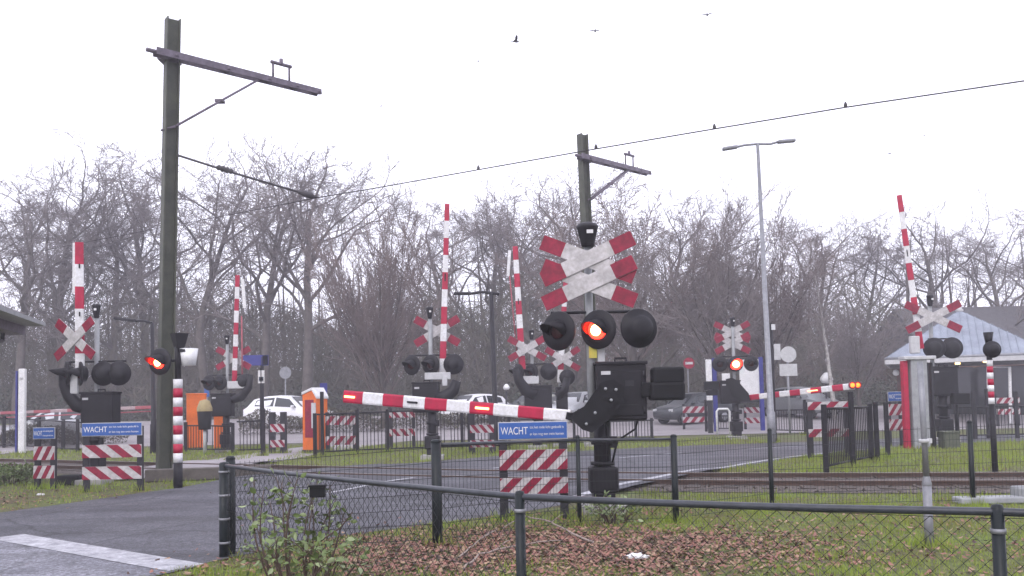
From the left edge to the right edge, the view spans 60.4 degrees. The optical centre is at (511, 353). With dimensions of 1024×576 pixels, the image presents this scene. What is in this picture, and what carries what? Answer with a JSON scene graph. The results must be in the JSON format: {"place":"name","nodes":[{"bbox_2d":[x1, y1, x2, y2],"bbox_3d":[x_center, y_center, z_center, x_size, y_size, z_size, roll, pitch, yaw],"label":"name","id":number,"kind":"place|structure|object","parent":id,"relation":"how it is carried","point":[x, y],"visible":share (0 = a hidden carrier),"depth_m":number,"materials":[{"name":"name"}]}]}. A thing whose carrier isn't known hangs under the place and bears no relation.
{"place":"outdoors","nodes":[
{"label":"outdoors","id":0,"kind":"place"},
{"bbox_2d":[114,441,402,479],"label":"cycle path","id":1,"kind":"structure","parent":0,"point":[256,458],"depth_m":26.39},
{"bbox_2d":[301,387,327,452],"bbox_3d":[-6.504,2.191,29.043,0.640,2.157,0.620,-3,-3,29],"label":"ticket machine","id":2,"kind":"object","parent":1,"relation":"on","point":[311,400],"visible":0.69,"depth_m":28.81,"materials":[{"name":"orange metal"}]},
{"bbox_2d":[0,435,1023,562],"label":"road","id":3,"kind":"structure","parent":0,"point":[183,522],"depth_m":14.02,"materials":[{"name":"grey asphalt"}]},
{"bbox_2d":[0,541,195,575],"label":"pale road surface","id":4,"kind":"object","parent":3,"relation":"on","point":[16,559],"visible":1,"depth_m":8.98,"materials":[{"name":"concrete"}]},
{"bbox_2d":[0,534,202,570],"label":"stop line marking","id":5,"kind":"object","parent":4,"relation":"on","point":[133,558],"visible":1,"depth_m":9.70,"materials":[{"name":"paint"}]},
{"bbox_2d":[0,403,1023,575],"bbox_3d":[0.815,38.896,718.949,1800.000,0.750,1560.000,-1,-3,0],"label":"ground","id":6,"kind":"structure","parent":0,"point":[44,503],"depth_m":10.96,"materials":[{"name":"green plant"}]},
{"bbox_2d":[15,369,26,452],"bbox_3d":[-18.385,2.134,32.954,0.342,3.156,0.200,-1,-3,0],"label":"platform totem","id":7,"kind":"object","parent":6,"relation":"on","point":[20,405],"visible":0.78,"depth_m":32.89,"materials":[{"name":"white paint"}]},
{"bbox_2d":[0,459,45,484],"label":"shrub","id":8,"kind":"object","parent":6,"relation":"on","point":[19,473],"visible":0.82,"depth_m":19.03,"materials":[{"name":"green plant"}]},
{"bbox_2d":[0,305,45,342],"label":"platform shelter","id":9,"kind":"object","parent":6,"relation":"on","point":[12,322],"visible":1,"depth_m":21.19,"materials":[{"name":"grey paint"}]},
{"bbox_2d":[0,201,76,357],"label":"bare oak","id":10,"kind":"object","parent":6,"relation":"on","point":[13,226],"visible":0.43,"depth_m":60.01,"materials":[{"name":"brown plant"}]},
{"bbox_2d":[0,416,80,452],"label":"railing","id":11,"kind":"object","parent":6,"relation":"on","point":[68,434],"visible":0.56,"depth_m":33.87,"materials":[{"name":"black metal"}]},
{"bbox_2d":[33,427,56,488],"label":"hazard gate","id":12,"kind":"structure","parent":6,"relation":"on","point":[40,453],"depth_m":17.89,"materials":[{"name":"metal"}]},
{"bbox_2d":[0,424,128,446],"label":"hedge","id":13,"kind":"object","parent":6,"relation":"on","point":[81,437],"visible":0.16,"depth_m":37.80,"materials":[{"name":"plant"}]},
{"bbox_2d":[0,181,143,423],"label":"bare oak","id":14,"kind":"object","parent":6,"relation":"on","point":[25,310],"visible":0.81,"depth_m":57.32,"materials":[{"name":"brown plant"}]},
{"bbox_2d":[0,188,146,408],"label":"bare oak","id":15,"kind":"object","parent":6,"relation":"on","point":[46,288],"visible":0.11,"depth_m":73.14,"materials":[{"name":"brown plant"}]},
{"bbox_2d":[49,242,130,485],"bbox_3d":[-9.002,0.183,18.839,1.737,5.220,0.674,-1,-3,0],"label":"crossing signal","id":16,"kind":"object","parent":6,"relation":"on","point":[96,406],"visible":0.94,"depth_m":18.70,"materials":[{"name":"metal"}]},
{"bbox_2d":[0,124,210,408],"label":"bare oak","id":17,"kind":"object","parent":6,"relation":"on","point":[56,293],"visible":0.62,"depth_m":59.67,"materials":[{"name":"brown plant"}]},
{"bbox_2d":[82,422,143,491],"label":"hazard gate","id":18,"kind":"structure","parent":6,"relation":"on","point":[89,451],"depth_m":16.90,"materials":[{"name":"metal"}]},
{"bbox_2d":[0,157,243,417],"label":"bare oak","id":19,"kind":"object","parent":6,"relation":"on","point":[141,270],"visible":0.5,"depth_m":63.07,"materials":[{"name":"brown plant"}]},
{"bbox_2d":[7,155,255,390],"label":"bare oak","id":20,"kind":"object","parent":6,"relation":"on","point":[144,274],"visible":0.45,"depth_m":62.27,"materials":[{"name":"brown plant"}]},
{"bbox_2d":[113,317,155,452],"bbox_3d":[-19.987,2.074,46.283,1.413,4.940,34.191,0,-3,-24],"label":"street lamp","id":21,"kind":"object","parent":6,"relation":"on","point":[153,428],"visible":0.81,"depth_m":30.93,"materials":[{"name":"black metal"}]},
{"bbox_2d":[144,333,197,487],"bbox_3d":[-6.747,1.147,17.437,0.997,3.117,0.500,0,-3,-24],"label":"footway warning light","id":22,"kind":"object","parent":6,"relation":"on","point":[159,360],"visible":0.99,"depth_m":17.42,"materials":[{"name":"black paint"}]},
{"bbox_2d":[186,393,206,448],"bbox_3d":[-11.779,2.530,32.878,0.726,2.103,0.765,0,-3,-17],"label":"orange cabinet","id":23,"kind":"object","parent":6,"relation":"on","point":[192,400],"visible":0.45,"depth_m":32.52,"materials":[{"name":"metal"}]},
{"bbox_2d":[197,399,212,453],"bbox_3d":[-10.294,2.440,29.480,0.500,1.844,0.500,-1,-3,0],"label":"litter bin","id":24,"kind":"object","parent":6,"relation":"on","point":[204,411],"visible":0.97,"depth_m":29.34,"materials":[{"name":"grey paint"}]},
{"bbox_2d":[145,465,270,481],"bbox_3d":[-6.614,2.608,19.216,2.600,0.260,0.240,-1,-3,-12],"label":"timber sleeper","id":25,"kind":"object","parent":6,"relation":"on","point":[197,473],"visible":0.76,"depth_m":19.04,"materials":[{"name":"brown wood"}]},
{"bbox_2d":[184,422,234,453],"bbox_3d":[-10.217,2.877,30.042,2.768,1.128,0.804,-3,-3,29],"label":"railing","id":26,"kind":"object","parent":6,"relation":"on","point":[186,441],"visible":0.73,"depth_m":30.24,"materials":[{"name":"metal"}]},
{"bbox_2d":[74,131,355,418],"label":"bare oak","id":27,"kind":"object","parent":6,"relation":"on","point":[202,366],"visible":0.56,"depth_m":59.70,"materials":[{"name":"brown plant"}]},
{"bbox_2d":[201,275,252,452],"bbox_3d":[-9.934,0.330,30.770,1.806,6.216,0.742,-1,-3,0],"label":"crossing signal","id":28,"kind":"object","parent":6,"relation":"on","point":[223,404],"visible":0.93,"depth_m":30.68,"materials":[{"name":"metal"}]},
{"bbox_2d":[144,16,321,478],"bbox_3d":[-6.672,-2.495,21.669,4.765,10.836,1.104,1,-4,-37],"label":"overhead line mast","id":29,"kind":"object","parent":6,"relation":"on","point":[171,57],"visible":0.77,"depth_m":20.60,"materials":[{"name":"metal"}]},
{"bbox_2d":[177,154,317,198],"bbox_3d":[-6.267,-4.214,20.959,3.204,0.937,0.160,0,-3,-15],"label":"pull off wire","id":30,"kind":"object","parent":29,"relation":"attached to","point":[308,194],"visible":1,"depth_m":20.94,"materials":[{"name":"black metal"}]},
{"bbox_2d":[2,80,1023,258],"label":"overhead wire","id":31,"kind":"object","parent":30,"relation":"hanging from","point":[713,128],"visible":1,"depth_m":17.22,"materials":[{"name":"black metal"}]},
{"bbox_2d":[237,409,265,455],"bbox_3d":[-8.284,2.576,28.860,0.736,1.523,2.308,1,-4,-37],"label":"railing","id":32,"kind":"object","parent":6,"relation":"on","point":[263,443],"visible":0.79,"depth_m":27.86,"materials":[{"name":"black metal"}]},
{"bbox_2d":[124,119,384,398],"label":"bare oak","id":33,"kind":"object","parent":6,"relation":"on","point":[265,313],"visible":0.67,"depth_m":56.77,"materials":[{"name":"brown plant"}]},
{"bbox_2d":[243,355,268,404],"bbox_3d":[-10.452,1.924,35.960,1.047,3.748,0.140,-1,-3,0],"label":"station name sign","id":34,"kind":"object","parent":6,"relation":"on","point":[262,361],"visible":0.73,"depth_m":35.98,"materials":[{"name":"blue metal"}]},
{"bbox_2d":[269,412,286,452],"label":"hazard gate","id":35,"kind":"structure","parent":6,"relation":"on","point":[274,428],"depth_m":29.02,"materials":[{"name":"metal"}]},
{"bbox_2d":[237,467,357,575],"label":"shrub","id":36,"kind":"object","parent":6,"relation":"on","point":[284,527],"visible":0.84,"depth_m":7.61,"materials":[{"name":"green plant"}]},
{"bbox_2d":[240,525,370,575],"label":"shrub","id":37,"kind":"object","parent":6,"relation":"on","point":[314,558],"visible":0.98,"depth_m":7.21,"materials":[{"name":"green plant"}]},
{"bbox_2d":[193,143,452,391],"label":"bare oak","id":38,"kind":"object","parent":6,"relation":"on","point":[307,380],"visible":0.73,"depth_m":56.20,"materials":[{"name":"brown plant"}]},
{"bbox_2d":[325,412,355,450],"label":"hazard gate","id":39,"kind":"structure","parent":6,"relation":"on","point":[343,422],"depth_m":28.72,"materials":[{"name":"metal"}]},
{"bbox_2d":[238,402,520,434],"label":"hedge","id":40,"kind":"object","parent":6,"relation":"on","point":[292,418],"visible":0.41,"depth_m":41.73,"materials":[{"name":"plant"}]},
{"bbox_2d":[292,176,467,424],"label":"upright bare tree","id":41,"kind":"object","parent":6,"relation":"on","point":[380,360],"visible":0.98,"depth_m":43.02,"materials":[{"name":"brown plant"}]},
{"bbox_2d":[389,408,415,447],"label":"hazard gate","id":42,"kind":"structure","parent":6,"relation":"on","point":[400,415],"depth_m":29.88,"materials":[{"name":"metal"}]},
{"bbox_2d":[313,392,511,456],"bbox_3d":[-3.312,2.173,28.005,6.692,2.031,1.695,1,-3,-30],"label":"railing","id":43,"kind":"object","parent":6,"relation":"on","point":[357,413],"visible":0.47,"depth_m":28.09,"materials":[{"name":"black metal"}]},
{"bbox_2d":[327,192,531,379],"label":"bare oak","id":44,"kind":"object","parent":6,"relation":"on","point":[441,251],"visible":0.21,"depth_m":70.19,"materials":[{"name":"brown plant"}]},
{"bbox_2d":[402,204,463,459],"bbox_3d":[-2.217,-0.645,24.653,1.710,7.201,0.761,-1,-3,0],"label":"crossing signal","id":45,"kind":"object","parent":6,"relation":"on","point":[449,365],"visible":0.94,"depth_m":24.54,"materials":[{"name":"metal"}]},
{"bbox_2d":[0,364,897,423],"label":"shrub belt","id":46,"kind":"object","parent":6,"relation":"on","point":[139,417],"visible":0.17,"depth_m":58.06,"materials":[{"name":"brown plant"}]},
{"bbox_2d":[453,291,498,440],"bbox_3d":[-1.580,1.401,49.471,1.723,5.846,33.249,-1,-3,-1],"label":"street lamp","id":47,"kind":"object","parent":6,"relation":"on","point":[493,361],"visible":0.81,"depth_m":33.00,"materials":[{"name":"black metal"}]},
{"bbox_2d":[468,413,495,453],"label":"hazard gate","id":48,"kind":"structure","parent":6,"relation":"on","point":[473,428],"depth_m":26.66,"materials":[{"name":"metal"}]},
{"bbox_2d":[396,192,577,386],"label":"bare oak","id":49,"kind":"object","parent":6,"relation":"on","point":[483,275],"visible":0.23,"depth_m":67.58,"materials":[{"name":"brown plant"}]},
{"bbox_2d":[0,255,1017,422],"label":"distant woods","id":50,"kind":"object","parent":6,"relation":"on","point":[139,393],"visible":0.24,"depth_m":61.72,"materials":[{"name":"brown plant"}]},
{"bbox_2d":[0,225,1023,415],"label":"distant stems","id":51,"kind":"object","parent":6,"relation":"on","point":[210,353],"visible":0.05,"depth_m":65.80,"materials":[{"name":"brown plant"}]},
{"bbox_2d":[0,436,1023,575],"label":"fallen leaves","id":52,"kind":"object","parent":6,"relation":"on","point":[692,544],"depth_m":9.15,"materials":[{"name":"brown plant"}]},
{"bbox_2d":[0,458,1023,492],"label":"railway track","id":53,"kind":"structure","parent":6,"relation":"on","point":[689,483],"depth_m":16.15,"materials":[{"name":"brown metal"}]},
{"bbox_2d":[147,464,1022,492],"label":"ballast stones","id":54,"kind":"object","parent":53,"relation":"on","point":[800,486],"visible":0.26,"depth_m":14.91,"materials":[{"name":"gravel"}]},
{"bbox_2d":[343,222,684,514],"bbox_3d":[-0.342,0.238,13.027,5.716,4.142,1.138,-2,-3,22],"label":"crossing signal","id":55,"kind":"object","parent":6,"relation":"on","point":[620,390],"visible":0.99,"depth_m":12.33,"materials":[{"name":"metal"}]},
{"bbox_2d":[506,246,556,448],"bbox_3d":[0.644,-0.225,28.737,1.612,6.669,0.707,-1,-3,0],"label":"crossing signal","id":56,"kind":"object","parent":6,"relation":"on","point":[540,395],"visible":0.92,"depth_m":28.60,"materials":[{"name":"metal"}]},
{"bbox_2d":[424,179,639,384],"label":"bare oak","id":57,"kind":"object","parent":6,"relation":"on","point":[472,232],"visible":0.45,"depth_m":63.93,"materials":[{"name":"brown plant"}]},
{"bbox_2d":[498,421,568,519],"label":"hazard gate","id":58,"kind":"structure","parent":6,"relation":"on","point":[532,430],"depth_m":11.74,"materials":[{"name":"metal"}]},
{"bbox_2d":[432,159,667,391],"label":"bare oak","id":59,"kind":"object","parent":6,"relation":"on","point":[570,206],"visible":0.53,"depth_m":61.85,"materials":[{"name":"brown plant"}]},
{"bbox_2d":[544,282,580,446],"bbox_3d":[1.714,0.335,29.882,1.244,5.626,0.634,-1,-3,0],"label":"crossing signal","id":60,"kind":"object","parent":6,"relation":"on","point":[565,379],"visible":0.75,"depth_m":29.73,"materials":[{"name":"metal"}]},
{"bbox_2d":[571,418,653,438],"bbox_3d":[3.704,2.819,32.421,3.017,0.909,0.366,-1,-3,0],"label":"railing","id":61,"kind":"object","parent":6,"relation":"on","point":[651,420],"visible":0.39,"depth_m":32.30,"materials":[{"name":"metal"}]},
{"bbox_2d":[575,133,651,446],"bbox_3d":[3.560,-2.124,30.829,1.102,10.627,4.526,-3,-4,36],"label":"overhead line mast","id":62,"kind":"object","parent":6,"relation":"on","point":[585,159],"visible":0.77,"depth_m":29.85,"materials":[{"name":"metal"}]},
{"bbox_2d":[584,490,644,525],"bbox_3d":[1.307,1.968,11.203,0.806,0.426,0.604,-1,-3,0],"label":"weed clump","id":63,"kind":"object","parent":6,"relation":"on","point":[604,518],"visible":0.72,"depth_m":11.09,"materials":[{"name":"green plant"}]},
{"bbox_2d":[218,462,1023,575],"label":"chain link fence","id":64,"kind":"object","parent":6,"relation":"on","point":[997,513],"visible":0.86,"depth_m":5.48,"materials":[{"name":"metal"}]},
{"bbox_2d":[225,420,1023,553],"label":"fence","id":65,"kind":"object","parent":6,"relation":"on","point":[436,468],"visible":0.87,"depth_m":11.15,"materials":[{"name":"metal"}]},
{"bbox_2d":[484,160,784,381],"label":"spreading bare tree","id":66,"kind":"object","parent":6,"relation":"on","point":[604,303],"visible":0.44,"depth_m":46.59,"materials":[{"name":"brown plant"}]},
{"bbox_2d":[682,404,707,428],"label":"hazard gate","id":67,"kind":"structure","parent":6,"relation":"on","point":[695,409],"depth_m":39.42,"materials":[{"name":"metal"}]},
{"bbox_2d":[593,170,812,380],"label":"spreading bare tree","id":68,"kind":"object","parent":6,"relation":"on","point":[720,304],"visible":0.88,"depth_m":43.53,"materials":[{"name":"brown plant"}]},
{"bbox_2d":[601,185,808,363],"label":"bare oak","id":69,"kind":"object","parent":6,"relation":"on","point":[682,248],"visible":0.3,"depth_m":69.14,"materials":[{"name":"brown plant"}]},
{"bbox_2d":[722,138,795,442],"bbox_3d":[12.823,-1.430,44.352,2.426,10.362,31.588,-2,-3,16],"label":"street lamp","id":70,"kind":"object","parent":6,"relation":"on","point":[771,422],"visible":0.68,"depth_m":29.57,"materials":[{"name":"metal"}]},
{"bbox_2d":[672,207,847,388],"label":"spreading bare tree","id":71,"kind":"object","parent":6,"relation":"on","point":[787,321],"visible":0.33,"depth_m":47.71,"materials":[{"name":"brown plant"}]},
{"bbox_2d":[769,323,780,440],"bbox_3d":[9.001,1.014,29.977,0.338,4.136,0.122,-1,-3,0],"label":"sign post","id":72,"kind":"object","parent":6,"relation":"on","point":[775,353],"visible":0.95,"depth_m":29.97,"materials":[{"name":"grey metal"}]},
{"bbox_2d":[704,317,861,439],"bbox_3d":[9.614,0.817,31.437,5.381,4.497,1.228,-3,-3,24],"label":"crossing signal","id":73,"kind":"object","parent":6,"relation":"on","point":[733,392],"visible":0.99,"depth_m":32.03,"materials":[{"name":"metal"}]},
{"bbox_2d":[779,346,796,432],"bbox_3d":[11.310,1.516,35.951,0.720,3.651,0.112,-1,-3,0],"label":"round sign","id":74,"kind":"object","parent":6,"relation":"on","point":[788,355],"visible":0.92,"depth_m":35.95,"materials":[{"name":"metal"}]},
{"bbox_2d":[776,400,805,431],"bbox_3d":[11.483,2.552,35.451,0.881,1.435,2.553,-1,-3,-13],"label":"railing","id":75,"kind":"object","parent":6,"relation":"on","point":[804,416],"visible":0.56,"depth_m":35.85,"materials":[{"name":"black metal"}]},
{"bbox_2d":[776,227,853,419],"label":"birch tree","id":76,"kind":"object","parent":6,"relation":"on","point":[824,335],"visible":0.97,"depth_m":43.41,"materials":[{"name":"brown plant"}]},
{"bbox_2d":[736,210,903,385],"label":"bare oak","id":77,"kind":"object","parent":6,"relation":"on","point":[850,247],"visible":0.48,"depth_m":64.11,"materials":[{"name":"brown plant"}]},
{"bbox_2d":[805,401,848,459],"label":"hazard gate","id":78,"kind":"structure","parent":6,"relation":"on","point":[810,407],"depth_m":21.48,"materials":[{"name":"metal"}]},
{"bbox_2d":[821,392,889,472],"bbox_3d":[7.556,1.668,19.358,0.306,1.679,5.117,-3,-4,36],"label":"railing","id":79,"kind":"object","parent":6,"relation":"on","point":[871,419],"visible":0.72,"depth_m":19.00,"materials":[{"name":"black metal"}]},
{"bbox_2d":[818,277,922,408],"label":"spreading bare tree","id":80,"kind":"object","parent":6,"relation":"on","point":[858,356],"visible":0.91,"depth_m":49.61,"materials":[{"name":"brown plant"}]},
{"bbox_2d":[787,204,963,399],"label":"bare oak","id":81,"kind":"object","parent":6,"relation":"on","point":[867,270],"visible":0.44,"depth_m":68.64,"materials":[{"name":"brown plant"}]},
{"bbox_2d":[885,392,902,445],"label":"hazard gate","id":82,"kind":"structure","parent":6,"relation":"on","point":[894,409],"depth_m":25.93,"materials":[{"name":"metal"}]},
{"bbox_2d":[809,183,1023,316],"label":"bare oak","id":83,"kind":"object","parent":6,"relation":"on","point":[931,289],"visible":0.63,"depth_m":66.00,"materials":[{"name":"brown plant"}]},
{"bbox_2d":[898,356,936,448],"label":"grey column","id":84,"kind":"structure","parent":6,"relation":"on","point":[909,396],"depth_m":24.62,"materials":[{"name":"metal"}]},
{"bbox_2d":[917,362,933,546],"bbox_3d":[4.301,1.085,9.140,0.130,2.010,0.100,-1,-3,0],"label":"steel pole","id":85,"kind":"object","parent":6,"relation":"on","point":[924,440],"visible":0.94,"depth_m":9.12,"materials":[{"name":"grey metal"}]},
{"bbox_2d":[897,195,969,441],"bbox_3d":[13.352,-1.163,28.018,1.849,7.942,0.800,-1,-3,0],"label":"crossing signal","id":86,"kind":"object","parent":6,"relation":"on","point":[945,378],"visible":0.95,"depth_m":27.85,"materials":[{"name":"metal"}]},
{"bbox_2d":[870,306,1023,403],"bbox_3d":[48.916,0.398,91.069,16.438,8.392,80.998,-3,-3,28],"label":"house","id":87,"kind":"structure","parent":6,"relation":"on","point":[995,315],"depth_m":61.07,"materials":[{"name":"tile"}]},
{"bbox_2d":[937,431,960,448],"bbox_3d":[12.160,2.389,24.495,0.460,0.485,0.440,-1,-3,0],"label":"olive box","id":88,"kind":"object","parent":6,"relation":"on","point":[947,436],"visible":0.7,"depth_m":24.30,"materials":[{"name":"grey metal"}]},
{"bbox_2d":[884,307,1023,418],"bbox_3d":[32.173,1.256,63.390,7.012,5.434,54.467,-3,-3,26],"label":"station pavilion","id":89,"kind":"structure","parent":6,"relation":"on","point":[970,336],"depth_m":41.90,"materials":[{"name":"metal"}]},
{"bbox_2d":[913,206,1023,333],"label":"bare oak","id":90,"kind":"object","parent":6,"relation":"on","point":[996,301],"visible":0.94,"depth_m":63.30,"materials":[{"name":"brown plant"}]},
{"bbox_2d":[944,195,1023,306],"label":"bare oak","id":91,"kind":"object","parent":6,"relation":"on","point":[1015,260],"visible":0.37,"depth_m":67.07,"materials":[{"name":"brown plant"}]},
{"bbox_2d":[952,485,1023,504],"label":"trackside slab","id":92,"kind":"structure","parent":6,"relation":"on","point":[1018,491],"depth_m":12.32,"materials":[{"name":"grey paint"}]},
{"bbox_2d":[954,389,1023,438],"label":"railing","id":93,"kind":"object","parent":6,"relation":"on","point":[974,407],"visible":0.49,"depth_m":29.13,"materials":[{"name":"metal"}]},
{"bbox_2d":[983,332,1000,471],"bbox_3d":[9.049,0.955,16.514,0.290,2.743,0.330,1,-4,-34],"label":"footway warning light","id":94,"kind":"object","parent":6,"relation":"on","point":[991,349],"visible":0.98,"depth_m":16.56,"materials":[{"name":"black paint"}]},
{"bbox_2d":[995,395,1019,425],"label":"hazard gate","id":95,"kind":"structure","parent":6,"relation":"on","point":[1002,400],"depth_m":37.49,"materials":[{"name":"metal"}]},
{"bbox_2d":[0,406,1023,448],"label":"station forecourt pavement","id":96,"kind":"structure","parent":0,"point":[671,427],"depth_m":40.60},
{"bbox_2d":[1,409,81,441],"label":"parked car","id":97,"kind":"object","parent":96,"relation":"on","point":[71,418],"visible":0.08,"depth_m":39.29,"materials":[{"name":"silver metal"}]},
{"bbox_2d":[0,406,156,422],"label":"cycle barrier","id":98,"kind":"object","parent":96,"relation":"on","point":[70,410],"visible":0.38,"depth_m":37.67,"materials":[{"name":"red metal"}]},
{"bbox_2d":[243,395,333,428],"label":"parked car","id":99,"kind":"object","parent":96,"relation":"on","point":[291,405],"visible":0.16,"depth_m":44.22,"materials":[{"name":"white paint"}]},
{"bbox_2d":[438,394,508,422],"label":"parked car","id":100,"kind":"object","parent":96,"relation":"on","point":[486,398],"visible":0.12,"depth_m":45.48,"materials":[{"name":"white paint"}]},
{"bbox_2d":[550,392,587,420],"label":"parked car","id":101,"kind":"object","parent":96,"relation":"on","point":[577,401],"visible":0.12,"depth_m":44.95,"materials":[{"name":"silver metal"}]},
{"bbox_2d":[653,392,732,423],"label":"parked car","id":102,"kind":"object","parent":96,"relation":"on","point":[668,412],"visible":0.63,"depth_m":42.13,"materials":[{"name":"paint"}]},
{"bbox_2d":[705,360,712,432],"bbox_3d":[8.292,1.788,36.948,0.236,3.104,0.120,-1,-3,0],"label":"white totem","id":103,"kind":"object","parent":96,"relation":"on","point":[708,366],"visible":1,"depth_m":36.89,"materials":[{"name":"paint"}]},
{"bbox_2d":[712,357,764,431],"bbox_3d":[9.755,1.746,37.932,2.176,3.175,0.145,-1,-3,0],"label":"information board","id":104,"kind":"object","parent":96,"relation":"on","point":[751,382],"visible":0.62,"depth_m":37.92,"materials":[{"name":"white paint"}]},
{"bbox_2d":[759,387,840,417],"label":"parked car","id":105,"kind":"object","parent":96,"relation":"on","point":[796,402],"visible":0.32,"depth_m":44.20,"materials":[{"name":"grey paint"}]},
{"bbox_2d":[0,0,1023,384],"label":"sky","id":106,"kind":"structure","parent":0,"point":[651,69],"materials":[{"name":"white"}]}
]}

